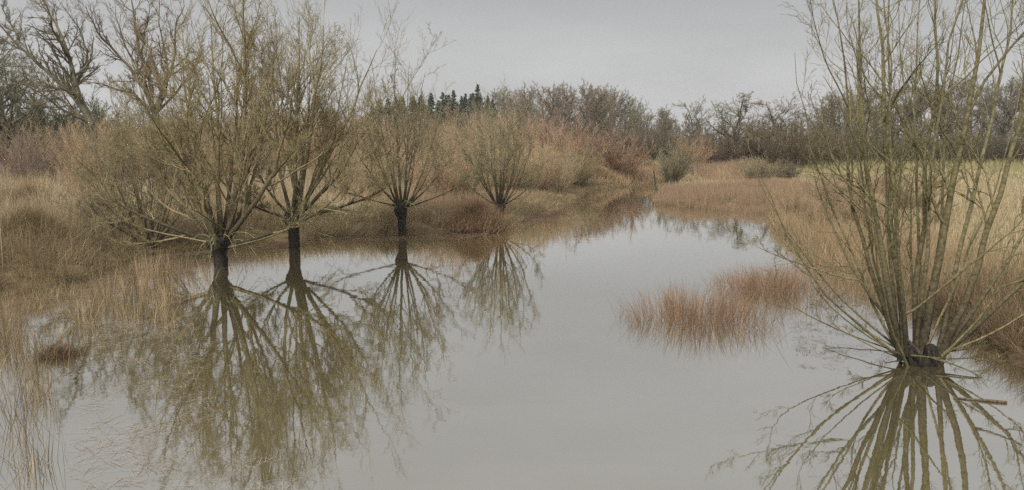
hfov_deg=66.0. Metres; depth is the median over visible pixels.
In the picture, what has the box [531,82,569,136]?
bare tree
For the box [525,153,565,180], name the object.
bare shrub
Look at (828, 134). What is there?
bare shrub
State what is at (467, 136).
bare shrub
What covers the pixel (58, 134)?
bare shrub
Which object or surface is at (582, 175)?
bare shrub
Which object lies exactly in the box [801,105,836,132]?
bare tree
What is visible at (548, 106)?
bare tree
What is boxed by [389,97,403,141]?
conifer tree
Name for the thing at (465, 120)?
bare tree
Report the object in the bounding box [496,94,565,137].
bare shrub
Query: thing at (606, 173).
grass mound
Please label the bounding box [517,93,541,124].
bare tree
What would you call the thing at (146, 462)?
floating litter
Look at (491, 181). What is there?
bare shrub
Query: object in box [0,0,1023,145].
sky
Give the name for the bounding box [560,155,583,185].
bare shrub
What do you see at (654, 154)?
bare shrub
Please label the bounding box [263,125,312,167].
bare shrub
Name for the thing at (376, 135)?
bare shrub
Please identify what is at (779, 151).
bare shrub
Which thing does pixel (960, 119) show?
bare tree
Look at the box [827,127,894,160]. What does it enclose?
bare shrub
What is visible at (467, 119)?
bare tree
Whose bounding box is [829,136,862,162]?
bare shrub
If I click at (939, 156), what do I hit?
bare shrub
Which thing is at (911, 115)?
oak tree
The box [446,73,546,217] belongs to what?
willow tree
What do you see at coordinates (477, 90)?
conifer tree
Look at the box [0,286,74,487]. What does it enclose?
foreground reeds
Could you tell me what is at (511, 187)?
bare shrub
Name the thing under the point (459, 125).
bare shrub
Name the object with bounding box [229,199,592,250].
floating litter
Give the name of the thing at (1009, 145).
bare shrub
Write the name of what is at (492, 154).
bare shrub
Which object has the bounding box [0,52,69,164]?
oak tree
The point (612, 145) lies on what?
bare shrub
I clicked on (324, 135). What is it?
bare shrub
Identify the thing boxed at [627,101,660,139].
bare tree
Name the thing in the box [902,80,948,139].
bare tree
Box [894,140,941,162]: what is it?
bare shrub
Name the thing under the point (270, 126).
bare shrub
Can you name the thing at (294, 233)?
willow tree
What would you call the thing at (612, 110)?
bare tree
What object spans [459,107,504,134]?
bare shrub
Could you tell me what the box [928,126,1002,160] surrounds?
bare shrub
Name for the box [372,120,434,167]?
bare shrub
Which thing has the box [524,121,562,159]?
bare shrub
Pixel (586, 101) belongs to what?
bare tree
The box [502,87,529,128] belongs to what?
bare tree
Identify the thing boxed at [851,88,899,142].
bare tree
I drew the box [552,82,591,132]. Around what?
bare tree
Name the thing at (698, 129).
bare tree
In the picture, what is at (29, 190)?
grass mound
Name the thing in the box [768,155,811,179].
bare shrub
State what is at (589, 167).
bare shrub
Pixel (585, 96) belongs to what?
bare tree
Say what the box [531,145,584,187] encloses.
bare shrub
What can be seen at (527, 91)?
bare tree
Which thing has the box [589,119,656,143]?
bare shrub
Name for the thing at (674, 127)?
bare tree
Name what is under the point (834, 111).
bare tree
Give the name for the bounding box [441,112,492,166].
bare shrub
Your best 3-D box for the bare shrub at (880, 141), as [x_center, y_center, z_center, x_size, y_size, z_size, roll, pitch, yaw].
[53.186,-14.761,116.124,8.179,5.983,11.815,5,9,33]
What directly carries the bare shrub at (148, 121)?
on the ground at (1015, 360)
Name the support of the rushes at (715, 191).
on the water
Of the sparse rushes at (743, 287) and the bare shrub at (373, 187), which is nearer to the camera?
the sparse rushes at (743, 287)
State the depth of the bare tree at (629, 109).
167.15 m
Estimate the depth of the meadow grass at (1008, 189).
37.67 m
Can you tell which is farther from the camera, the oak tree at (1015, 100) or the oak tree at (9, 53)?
the oak tree at (1015, 100)
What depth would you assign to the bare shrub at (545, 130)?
74.04 m
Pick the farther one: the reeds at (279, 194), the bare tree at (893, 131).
the bare tree at (893, 131)
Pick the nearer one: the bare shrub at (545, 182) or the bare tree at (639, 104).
the bare shrub at (545, 182)
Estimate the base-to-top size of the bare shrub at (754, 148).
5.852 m
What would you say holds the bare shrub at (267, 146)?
on the ground at (1015, 360)
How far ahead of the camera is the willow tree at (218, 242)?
22.31 m
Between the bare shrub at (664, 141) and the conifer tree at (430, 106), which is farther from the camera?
the conifer tree at (430, 106)
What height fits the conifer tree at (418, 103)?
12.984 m
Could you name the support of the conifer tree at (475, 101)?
on the ground at (1015, 360)
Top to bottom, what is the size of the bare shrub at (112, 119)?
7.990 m
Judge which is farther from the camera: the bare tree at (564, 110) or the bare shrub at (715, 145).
the bare tree at (564, 110)
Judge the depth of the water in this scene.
11.90 m
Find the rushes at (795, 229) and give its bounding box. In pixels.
[765,185,1023,345]
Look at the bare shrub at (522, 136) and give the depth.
70.14 m
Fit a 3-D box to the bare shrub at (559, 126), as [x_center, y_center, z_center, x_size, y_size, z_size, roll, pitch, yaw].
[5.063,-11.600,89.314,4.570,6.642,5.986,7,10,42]
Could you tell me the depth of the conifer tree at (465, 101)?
175.85 m
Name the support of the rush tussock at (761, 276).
on the water
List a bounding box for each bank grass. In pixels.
[586,158,661,184]
[693,156,770,181]
[904,258,1023,371]
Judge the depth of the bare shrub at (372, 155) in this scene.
61.81 m
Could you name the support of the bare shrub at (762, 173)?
on the ground at (1015, 360)
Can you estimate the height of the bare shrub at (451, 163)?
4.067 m
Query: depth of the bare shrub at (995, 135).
118.81 m
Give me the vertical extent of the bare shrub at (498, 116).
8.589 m
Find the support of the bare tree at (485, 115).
on the ground at (1015, 360)
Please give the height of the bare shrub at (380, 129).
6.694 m
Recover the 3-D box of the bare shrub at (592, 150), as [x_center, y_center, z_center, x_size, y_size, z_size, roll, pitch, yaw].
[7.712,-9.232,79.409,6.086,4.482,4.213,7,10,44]
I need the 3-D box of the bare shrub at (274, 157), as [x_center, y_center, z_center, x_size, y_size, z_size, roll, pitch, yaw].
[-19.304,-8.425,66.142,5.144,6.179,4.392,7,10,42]
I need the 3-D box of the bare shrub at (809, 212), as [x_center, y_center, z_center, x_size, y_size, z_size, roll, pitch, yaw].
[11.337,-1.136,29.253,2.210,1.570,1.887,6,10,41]
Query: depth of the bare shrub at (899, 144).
111.35 m
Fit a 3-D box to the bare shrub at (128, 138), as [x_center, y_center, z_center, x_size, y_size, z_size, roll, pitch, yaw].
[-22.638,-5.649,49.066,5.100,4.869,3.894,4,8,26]
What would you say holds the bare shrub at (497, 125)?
on the ground at (1015, 360)
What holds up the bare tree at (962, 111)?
on the ground at (1015, 360)
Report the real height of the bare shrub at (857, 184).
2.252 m
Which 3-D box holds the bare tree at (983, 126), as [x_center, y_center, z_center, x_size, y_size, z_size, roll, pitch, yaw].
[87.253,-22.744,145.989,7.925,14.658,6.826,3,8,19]
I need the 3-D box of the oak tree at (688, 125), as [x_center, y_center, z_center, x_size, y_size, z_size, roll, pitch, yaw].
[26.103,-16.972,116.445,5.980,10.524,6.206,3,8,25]
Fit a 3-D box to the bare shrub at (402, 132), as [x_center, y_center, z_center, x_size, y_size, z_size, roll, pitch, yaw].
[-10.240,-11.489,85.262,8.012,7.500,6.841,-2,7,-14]
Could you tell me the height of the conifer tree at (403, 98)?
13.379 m
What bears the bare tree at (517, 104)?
on the ground at (1015, 360)
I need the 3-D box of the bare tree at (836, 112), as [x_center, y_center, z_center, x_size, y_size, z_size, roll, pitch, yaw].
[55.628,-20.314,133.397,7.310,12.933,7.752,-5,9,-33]
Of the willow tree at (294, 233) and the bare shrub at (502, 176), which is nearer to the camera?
the willow tree at (294, 233)
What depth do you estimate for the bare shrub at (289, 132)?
67.57 m
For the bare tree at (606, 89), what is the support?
on the ground at (1015, 360)
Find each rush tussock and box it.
[607,277,788,334]
[696,259,851,302]
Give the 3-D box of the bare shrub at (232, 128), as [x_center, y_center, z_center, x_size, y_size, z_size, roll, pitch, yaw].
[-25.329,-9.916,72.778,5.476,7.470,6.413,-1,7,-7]
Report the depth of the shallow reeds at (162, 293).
18.07 m
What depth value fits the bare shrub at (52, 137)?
52.58 m
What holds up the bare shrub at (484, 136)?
on the ground at (1015, 360)
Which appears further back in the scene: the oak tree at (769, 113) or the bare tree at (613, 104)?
the bare tree at (613, 104)
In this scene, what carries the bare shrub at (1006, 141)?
on the ground at (1015, 360)
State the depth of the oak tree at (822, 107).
129.39 m
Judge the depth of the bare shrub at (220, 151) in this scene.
52.46 m
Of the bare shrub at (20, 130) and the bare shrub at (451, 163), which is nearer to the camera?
the bare shrub at (451, 163)
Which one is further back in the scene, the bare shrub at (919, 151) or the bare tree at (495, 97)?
the bare tree at (495, 97)
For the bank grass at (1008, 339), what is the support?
on the ground at (1015, 360)
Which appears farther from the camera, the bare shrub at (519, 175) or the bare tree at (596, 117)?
the bare tree at (596, 117)
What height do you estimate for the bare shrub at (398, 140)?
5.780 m
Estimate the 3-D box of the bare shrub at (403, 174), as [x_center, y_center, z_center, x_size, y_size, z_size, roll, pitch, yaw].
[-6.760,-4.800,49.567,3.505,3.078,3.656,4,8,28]
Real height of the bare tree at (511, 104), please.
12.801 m
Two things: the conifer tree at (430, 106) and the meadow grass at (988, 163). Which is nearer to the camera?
the meadow grass at (988, 163)
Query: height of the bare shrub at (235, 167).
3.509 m
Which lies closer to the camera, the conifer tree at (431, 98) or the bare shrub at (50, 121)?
the bare shrub at (50, 121)
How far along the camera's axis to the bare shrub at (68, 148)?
47.93 m
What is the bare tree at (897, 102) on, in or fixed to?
on the ground at (1015, 360)
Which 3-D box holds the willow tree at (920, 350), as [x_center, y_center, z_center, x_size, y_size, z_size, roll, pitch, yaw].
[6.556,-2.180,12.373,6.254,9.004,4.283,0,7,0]
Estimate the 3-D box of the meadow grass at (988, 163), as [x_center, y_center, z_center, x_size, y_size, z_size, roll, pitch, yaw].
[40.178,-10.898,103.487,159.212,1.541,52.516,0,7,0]
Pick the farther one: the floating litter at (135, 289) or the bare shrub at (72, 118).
the bare shrub at (72, 118)
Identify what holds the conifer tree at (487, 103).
on the ground at (1015, 360)
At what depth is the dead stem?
60.08 m
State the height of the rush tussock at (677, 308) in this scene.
0.845 m
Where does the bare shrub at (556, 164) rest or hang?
on the ground at (1015, 360)
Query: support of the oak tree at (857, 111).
on the ground at (1015, 360)
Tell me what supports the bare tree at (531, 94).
on the ground at (1015, 360)
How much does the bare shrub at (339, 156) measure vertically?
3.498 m
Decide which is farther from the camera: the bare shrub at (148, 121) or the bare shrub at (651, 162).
the bare shrub at (651, 162)
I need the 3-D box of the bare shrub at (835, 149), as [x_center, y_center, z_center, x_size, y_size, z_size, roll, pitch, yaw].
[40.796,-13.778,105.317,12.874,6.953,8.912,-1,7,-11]
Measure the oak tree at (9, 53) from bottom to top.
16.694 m
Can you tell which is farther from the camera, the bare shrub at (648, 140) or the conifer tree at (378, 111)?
the conifer tree at (378, 111)
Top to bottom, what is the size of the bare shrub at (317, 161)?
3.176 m
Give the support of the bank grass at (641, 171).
on the ground at (1015, 360)
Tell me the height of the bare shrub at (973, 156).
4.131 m
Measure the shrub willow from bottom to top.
6.231 m
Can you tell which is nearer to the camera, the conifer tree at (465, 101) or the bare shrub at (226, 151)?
the bare shrub at (226, 151)
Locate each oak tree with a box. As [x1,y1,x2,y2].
[0,0,109,161]
[0,27,49,123]
[0,41,25,150]
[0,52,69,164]
[3,59,63,153]
[71,0,213,147]
[666,94,711,146]
[691,91,763,160]
[739,93,803,164]
[808,83,874,140]
[809,93,867,137]
[840,86,893,139]
[887,84,945,141]
[907,67,984,143]
[922,74,987,137]
[965,77,1023,142]
[995,78,1023,137]
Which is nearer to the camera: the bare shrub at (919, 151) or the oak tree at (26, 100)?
the oak tree at (26, 100)
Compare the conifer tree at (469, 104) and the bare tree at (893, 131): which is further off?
the conifer tree at (469, 104)
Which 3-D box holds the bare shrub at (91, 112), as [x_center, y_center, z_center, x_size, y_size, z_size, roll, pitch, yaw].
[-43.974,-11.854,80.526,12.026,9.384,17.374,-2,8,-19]
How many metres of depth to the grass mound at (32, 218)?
23.64 m
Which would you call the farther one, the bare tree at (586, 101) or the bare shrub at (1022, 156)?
the bare tree at (586, 101)
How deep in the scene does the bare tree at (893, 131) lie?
138.44 m
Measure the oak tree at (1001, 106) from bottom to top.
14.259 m
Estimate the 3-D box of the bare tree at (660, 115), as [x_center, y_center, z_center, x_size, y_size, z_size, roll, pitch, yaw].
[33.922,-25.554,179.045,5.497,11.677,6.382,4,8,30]
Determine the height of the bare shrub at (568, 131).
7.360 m
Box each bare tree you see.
[441,103,464,135]
[453,110,474,132]
[454,108,482,136]
[460,97,488,119]
[472,104,499,133]
[483,88,507,117]
[493,86,518,121]
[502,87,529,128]
[504,96,531,126]
[505,89,537,126]
[509,85,539,121]
[517,81,546,127]
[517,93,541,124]
[527,82,559,125]
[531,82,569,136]
[533,84,576,128]
[534,92,568,128]
[545,90,586,132]
[551,83,582,126]
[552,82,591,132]
[570,82,600,131]
[572,87,612,135]
[576,88,613,136]
[577,79,595,126]
[583,83,619,127]
[584,94,624,135]
[599,86,631,136]
[602,88,629,135]
[611,92,637,134]
[616,95,644,131]
[621,108,648,130]
[626,97,653,130]
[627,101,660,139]
[635,112,662,133]
[651,103,676,158]
[653,109,669,129]
[655,108,676,132]
[656,116,672,136]
[667,119,683,137]
[677,123,690,137]
[684,120,706,138]
[690,118,709,144]
[714,123,730,141]
[789,108,812,132]
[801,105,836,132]
[814,89,865,135]
[817,91,852,139]
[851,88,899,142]
[876,82,926,134]
[877,86,909,139]
[893,84,931,133]
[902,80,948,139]
[917,75,973,137]
[956,77,989,138]
[964,87,1001,139]
[971,77,1008,139]
[979,77,1023,138]
[999,75,1023,133]
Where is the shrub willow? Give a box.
[30,71,211,248]
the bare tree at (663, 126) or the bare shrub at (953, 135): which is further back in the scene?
the bare tree at (663, 126)
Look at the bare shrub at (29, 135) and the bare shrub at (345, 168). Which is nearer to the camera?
the bare shrub at (345, 168)
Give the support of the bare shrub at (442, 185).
on the ground at (1015, 360)
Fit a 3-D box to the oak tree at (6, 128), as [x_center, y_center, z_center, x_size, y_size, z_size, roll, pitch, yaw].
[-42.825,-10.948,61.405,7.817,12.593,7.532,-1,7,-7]
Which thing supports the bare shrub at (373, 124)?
on the ground at (1015, 360)
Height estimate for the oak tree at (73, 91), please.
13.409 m
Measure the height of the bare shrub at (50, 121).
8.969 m
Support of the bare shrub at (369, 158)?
on the ground at (1015, 360)
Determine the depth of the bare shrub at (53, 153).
51.43 m
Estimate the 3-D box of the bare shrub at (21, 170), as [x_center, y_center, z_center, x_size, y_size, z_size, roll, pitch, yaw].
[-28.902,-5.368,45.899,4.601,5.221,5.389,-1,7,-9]
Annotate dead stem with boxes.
[645,171,669,193]
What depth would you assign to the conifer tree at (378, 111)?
174.12 m
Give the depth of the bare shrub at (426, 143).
75.37 m
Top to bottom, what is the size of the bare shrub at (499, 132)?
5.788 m
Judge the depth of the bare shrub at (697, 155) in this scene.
82.92 m
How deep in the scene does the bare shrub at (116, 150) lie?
49.87 m
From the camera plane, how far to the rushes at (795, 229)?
22.13 m
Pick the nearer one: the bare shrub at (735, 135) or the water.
the water
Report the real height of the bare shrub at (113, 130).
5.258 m
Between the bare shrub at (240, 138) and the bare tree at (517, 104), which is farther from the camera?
the bare tree at (517, 104)
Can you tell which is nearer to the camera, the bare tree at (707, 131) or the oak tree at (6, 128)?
the oak tree at (6, 128)
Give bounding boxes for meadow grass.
[601,156,1023,173]
[650,164,1023,301]
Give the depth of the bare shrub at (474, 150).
57.43 m
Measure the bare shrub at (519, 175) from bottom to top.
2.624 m
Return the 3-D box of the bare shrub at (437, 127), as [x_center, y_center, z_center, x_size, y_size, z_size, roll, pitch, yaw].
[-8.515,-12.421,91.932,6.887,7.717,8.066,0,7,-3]
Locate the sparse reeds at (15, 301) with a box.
[0,273,98,342]
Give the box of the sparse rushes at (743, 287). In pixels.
[710,254,863,339]
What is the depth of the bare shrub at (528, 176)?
49.52 m
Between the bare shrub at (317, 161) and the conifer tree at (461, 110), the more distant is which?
the conifer tree at (461, 110)
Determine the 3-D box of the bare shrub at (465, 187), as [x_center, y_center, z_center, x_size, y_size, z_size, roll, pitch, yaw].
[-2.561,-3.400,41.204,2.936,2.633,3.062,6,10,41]
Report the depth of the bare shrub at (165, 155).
41.75 m
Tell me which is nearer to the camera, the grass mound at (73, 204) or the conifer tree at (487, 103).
the grass mound at (73, 204)
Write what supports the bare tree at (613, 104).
on the ground at (1015, 360)
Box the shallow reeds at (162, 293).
[54,242,220,325]
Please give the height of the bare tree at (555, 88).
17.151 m
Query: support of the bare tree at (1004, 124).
on the ground at (1015, 360)
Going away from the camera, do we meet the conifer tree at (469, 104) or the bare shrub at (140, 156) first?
the bare shrub at (140, 156)
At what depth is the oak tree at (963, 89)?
141.27 m
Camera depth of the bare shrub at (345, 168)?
47.72 m
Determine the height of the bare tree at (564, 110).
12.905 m
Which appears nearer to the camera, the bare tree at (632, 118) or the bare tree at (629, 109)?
the bare tree at (632, 118)
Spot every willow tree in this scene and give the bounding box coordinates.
[71,0,385,266]
[222,0,420,248]
[305,3,480,235]
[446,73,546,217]
[715,0,1023,377]
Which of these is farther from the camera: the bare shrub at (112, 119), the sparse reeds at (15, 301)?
the bare shrub at (112, 119)
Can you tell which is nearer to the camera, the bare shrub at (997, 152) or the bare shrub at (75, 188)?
the bare shrub at (75, 188)
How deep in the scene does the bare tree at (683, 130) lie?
165.79 m
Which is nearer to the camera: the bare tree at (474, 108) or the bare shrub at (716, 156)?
the bare shrub at (716, 156)
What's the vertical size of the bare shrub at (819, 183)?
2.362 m
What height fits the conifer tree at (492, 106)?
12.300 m
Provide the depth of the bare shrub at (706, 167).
71.96 m
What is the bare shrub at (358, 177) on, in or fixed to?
on the ground at (1015, 360)
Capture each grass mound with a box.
[0,180,67,213]
[0,198,167,259]
[53,191,168,233]
[426,194,526,234]
[585,165,630,183]
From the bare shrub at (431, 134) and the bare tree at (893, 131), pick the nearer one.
the bare shrub at (431, 134)
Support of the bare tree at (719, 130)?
on the ground at (1015, 360)
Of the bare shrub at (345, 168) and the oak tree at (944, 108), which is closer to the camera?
the bare shrub at (345, 168)
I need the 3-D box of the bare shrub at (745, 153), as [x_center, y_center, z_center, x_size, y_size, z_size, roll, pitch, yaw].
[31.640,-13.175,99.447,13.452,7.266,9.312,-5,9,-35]
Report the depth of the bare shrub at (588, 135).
129.07 m
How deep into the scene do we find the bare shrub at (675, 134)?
134.68 m
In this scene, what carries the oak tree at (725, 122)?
on the ground at (1015, 360)
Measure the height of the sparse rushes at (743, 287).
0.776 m
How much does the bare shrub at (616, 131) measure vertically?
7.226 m
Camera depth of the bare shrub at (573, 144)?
71.98 m
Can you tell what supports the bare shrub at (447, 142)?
on the ground at (1015, 360)
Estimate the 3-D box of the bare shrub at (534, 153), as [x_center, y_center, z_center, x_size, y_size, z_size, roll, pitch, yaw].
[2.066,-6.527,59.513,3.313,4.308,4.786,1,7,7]
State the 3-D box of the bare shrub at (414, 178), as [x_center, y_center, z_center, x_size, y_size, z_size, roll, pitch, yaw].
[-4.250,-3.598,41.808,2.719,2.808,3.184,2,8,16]
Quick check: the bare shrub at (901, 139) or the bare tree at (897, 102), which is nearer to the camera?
the bare shrub at (901, 139)
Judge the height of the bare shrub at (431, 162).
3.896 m
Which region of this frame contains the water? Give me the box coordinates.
[0,184,1023,489]
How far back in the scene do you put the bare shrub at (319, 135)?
80.79 m
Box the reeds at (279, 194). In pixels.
[0,160,671,267]
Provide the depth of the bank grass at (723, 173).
69.59 m
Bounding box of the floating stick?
[954,397,1006,403]
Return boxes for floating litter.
[2,251,211,323]
[67,319,301,489]
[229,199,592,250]
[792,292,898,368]
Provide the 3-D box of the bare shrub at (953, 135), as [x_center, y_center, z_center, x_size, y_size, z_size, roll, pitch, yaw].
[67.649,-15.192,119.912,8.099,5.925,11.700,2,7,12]
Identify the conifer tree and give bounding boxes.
[365,99,383,141]
[381,98,395,131]
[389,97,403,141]
[399,97,409,134]
[408,96,416,123]
[414,97,423,128]
[425,101,434,129]
[426,93,435,118]
[432,92,451,147]
[447,90,461,130]
[458,100,463,126]
[462,93,468,112]
[465,94,473,116]
[468,96,483,125]
[472,84,484,115]
[483,99,500,125]
[484,95,489,112]
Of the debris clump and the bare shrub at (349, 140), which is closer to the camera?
the debris clump
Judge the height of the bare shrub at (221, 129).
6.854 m
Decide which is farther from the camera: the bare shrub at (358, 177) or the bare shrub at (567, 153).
the bare shrub at (567, 153)
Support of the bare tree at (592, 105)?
on the ground at (1015, 360)
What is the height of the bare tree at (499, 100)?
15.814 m
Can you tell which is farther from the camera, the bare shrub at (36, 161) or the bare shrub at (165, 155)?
the bare shrub at (36, 161)
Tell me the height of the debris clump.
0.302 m
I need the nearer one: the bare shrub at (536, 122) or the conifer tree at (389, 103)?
the bare shrub at (536, 122)
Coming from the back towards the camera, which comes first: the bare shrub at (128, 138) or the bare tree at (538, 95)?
the bare tree at (538, 95)
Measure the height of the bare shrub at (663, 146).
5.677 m
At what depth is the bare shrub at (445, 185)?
40.98 m
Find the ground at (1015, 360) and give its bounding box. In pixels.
[0,146,1023,367]
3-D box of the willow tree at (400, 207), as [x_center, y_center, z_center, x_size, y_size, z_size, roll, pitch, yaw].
[-4.541,-4.752,30.670,6.975,9.413,4.812,3,8,24]
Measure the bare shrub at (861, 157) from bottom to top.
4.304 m
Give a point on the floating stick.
(995, 401)
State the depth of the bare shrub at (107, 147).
43.73 m
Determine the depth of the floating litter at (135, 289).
19.18 m
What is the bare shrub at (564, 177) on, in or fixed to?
on the ground at (1015, 360)
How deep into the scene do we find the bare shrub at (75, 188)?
32.75 m
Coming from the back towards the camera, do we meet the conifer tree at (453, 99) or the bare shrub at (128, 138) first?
the conifer tree at (453, 99)
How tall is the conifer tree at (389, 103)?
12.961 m
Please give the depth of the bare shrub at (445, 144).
69.20 m
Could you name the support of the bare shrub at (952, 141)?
on the ground at (1015, 360)
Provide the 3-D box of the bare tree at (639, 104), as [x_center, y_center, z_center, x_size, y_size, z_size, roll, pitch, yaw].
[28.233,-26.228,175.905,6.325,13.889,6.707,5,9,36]
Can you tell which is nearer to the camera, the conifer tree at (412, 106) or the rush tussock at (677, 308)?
the rush tussock at (677, 308)
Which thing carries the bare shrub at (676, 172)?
on the ground at (1015, 360)
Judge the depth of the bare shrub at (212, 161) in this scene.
43.30 m
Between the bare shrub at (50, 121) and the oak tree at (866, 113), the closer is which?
the bare shrub at (50, 121)
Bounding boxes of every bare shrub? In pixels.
[0,93,78,164]
[0,108,43,160]
[0,112,74,168]
[0,122,63,187]
[0,125,75,180]
[7,82,140,149]
[12,88,122,161]
[29,117,98,172]
[29,150,112,206]
[34,122,102,172]
[35,116,137,169]
[42,109,125,187]
[46,122,108,181]
[48,101,182,135]
[67,113,152,182]
[83,97,134,127]
[94,117,135,152]
[98,118,154,173]
[98,122,139,178]
[115,105,178,145]
[120,109,191,182]
[133,106,211,183]
[183,135,233,187]
[194,109,231,156]
[202,128,244,164]
[205,125,239,168]
[213,114,256,161]
[221,109,270,164]
[221,140,265,181]
[233,105,301,163]
[252,111,315,167]
[257,112,309,169]
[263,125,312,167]
[267,105,315,165]
[272,123,334,168]
[292,108,357,158]
[305,148,343,171]
[306,131,354,164]
[311,146,357,170]
[312,123,367,154]
[314,112,391,162]
[320,139,395,186]
[330,155,367,180]
[334,148,387,190]
[347,112,397,150]
[353,133,394,168]
[354,161,385,198]
[360,116,395,150]
[361,103,390,140]
[368,127,413,164]
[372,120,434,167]
[376,117,420,155]
[378,142,429,180]
[379,147,425,185]
[381,104,452,155]
[400,134,469,188]
[403,109,448,161]
[403,161,441,198]
[408,133,493,192]
[409,130,445,165]
[413,147,471,203]
[422,107,456,143]
[424,125,461,167]
[426,141,477,199]
[429,127,466,156]
[430,105,494,152]
[438,157,497,201]
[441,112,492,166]
[442,123,488,152]
[445,137,502,170]
[451,113,519,164]
[458,97,559,147]
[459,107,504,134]
[462,139,513,189]
[469,106,517,159]
[472,138,506,174]
[477,116,520,160]
[484,110,544,166]
[491,160,520,190]
[493,145,539,192]
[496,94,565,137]
[497,136,546,190]
[503,156,535,190]
[507,115,570,160]
[515,101,563,151]
[517,106,620,163]
[521,119,573,147]
[522,132,560,165]
[522,133,580,192]
[522,146,558,190]
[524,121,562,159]
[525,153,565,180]
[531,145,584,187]
[533,146,577,185]
[540,115,580,150]
[548,117,590,149]
[551,124,596,164]
[552,141,578,163]
[554,147,600,185]
[558,144,606,185]
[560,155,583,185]
[562,123,607,154]
[571,134,610,166]
[585,121,656,178]
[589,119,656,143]
[592,119,657,158]
[592,133,628,159]
[603,127,659,158]
[614,121,676,161]
[636,118,708,158]
[638,122,683,158]
[641,129,676,158]
[641,159,658,167]
[647,135,698,182]
[674,126,717,169]
[677,130,741,164]
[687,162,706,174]
[695,135,728,161]
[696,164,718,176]
[700,112,788,161]
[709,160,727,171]
[713,117,806,162]
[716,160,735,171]
[727,152,785,179]
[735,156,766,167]
[746,130,818,163]
[747,114,843,168]
[755,112,852,166]
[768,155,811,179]
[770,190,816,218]
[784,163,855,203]
[785,117,871,164]
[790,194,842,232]
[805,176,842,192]
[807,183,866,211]
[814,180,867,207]
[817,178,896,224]
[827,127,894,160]
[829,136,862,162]
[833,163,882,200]
[844,126,896,161]
[844,138,883,163]
[870,131,930,148]
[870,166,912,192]
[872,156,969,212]
[874,131,939,162]
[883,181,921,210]
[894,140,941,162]
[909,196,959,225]
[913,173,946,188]
[919,126,988,161]
[919,133,956,162]
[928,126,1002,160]
[931,125,988,144]
[938,137,1005,163]
[968,126,1016,145]
[973,129,1015,162]
[975,132,1023,161]
[982,131,1023,161]
[999,131,1023,155]
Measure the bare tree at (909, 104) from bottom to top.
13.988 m
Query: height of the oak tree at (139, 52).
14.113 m
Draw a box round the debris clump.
[20,336,95,362]
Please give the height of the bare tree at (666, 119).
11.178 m
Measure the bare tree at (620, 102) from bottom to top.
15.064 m
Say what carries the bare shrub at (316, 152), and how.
on the ground at (1015, 360)
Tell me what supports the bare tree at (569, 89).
on the ground at (1015, 360)
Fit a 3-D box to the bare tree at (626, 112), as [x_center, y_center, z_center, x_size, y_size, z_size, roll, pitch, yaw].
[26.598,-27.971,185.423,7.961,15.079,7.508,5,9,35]
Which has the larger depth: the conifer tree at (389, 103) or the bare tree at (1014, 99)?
the conifer tree at (389, 103)
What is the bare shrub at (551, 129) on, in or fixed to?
on the ground at (1015, 360)
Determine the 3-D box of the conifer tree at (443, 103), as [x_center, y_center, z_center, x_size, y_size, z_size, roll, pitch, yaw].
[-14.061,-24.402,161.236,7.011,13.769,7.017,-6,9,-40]
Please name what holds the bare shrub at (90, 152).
on the ground at (1015, 360)
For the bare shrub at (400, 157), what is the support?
on the ground at (1015, 360)
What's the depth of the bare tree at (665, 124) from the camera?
120.51 m
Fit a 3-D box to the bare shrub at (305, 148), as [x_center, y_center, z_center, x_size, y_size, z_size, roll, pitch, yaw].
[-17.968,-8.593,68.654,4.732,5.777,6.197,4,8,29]
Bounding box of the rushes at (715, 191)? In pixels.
[652,173,810,217]
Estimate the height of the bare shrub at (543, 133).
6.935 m
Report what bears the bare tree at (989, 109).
on the ground at (1015, 360)

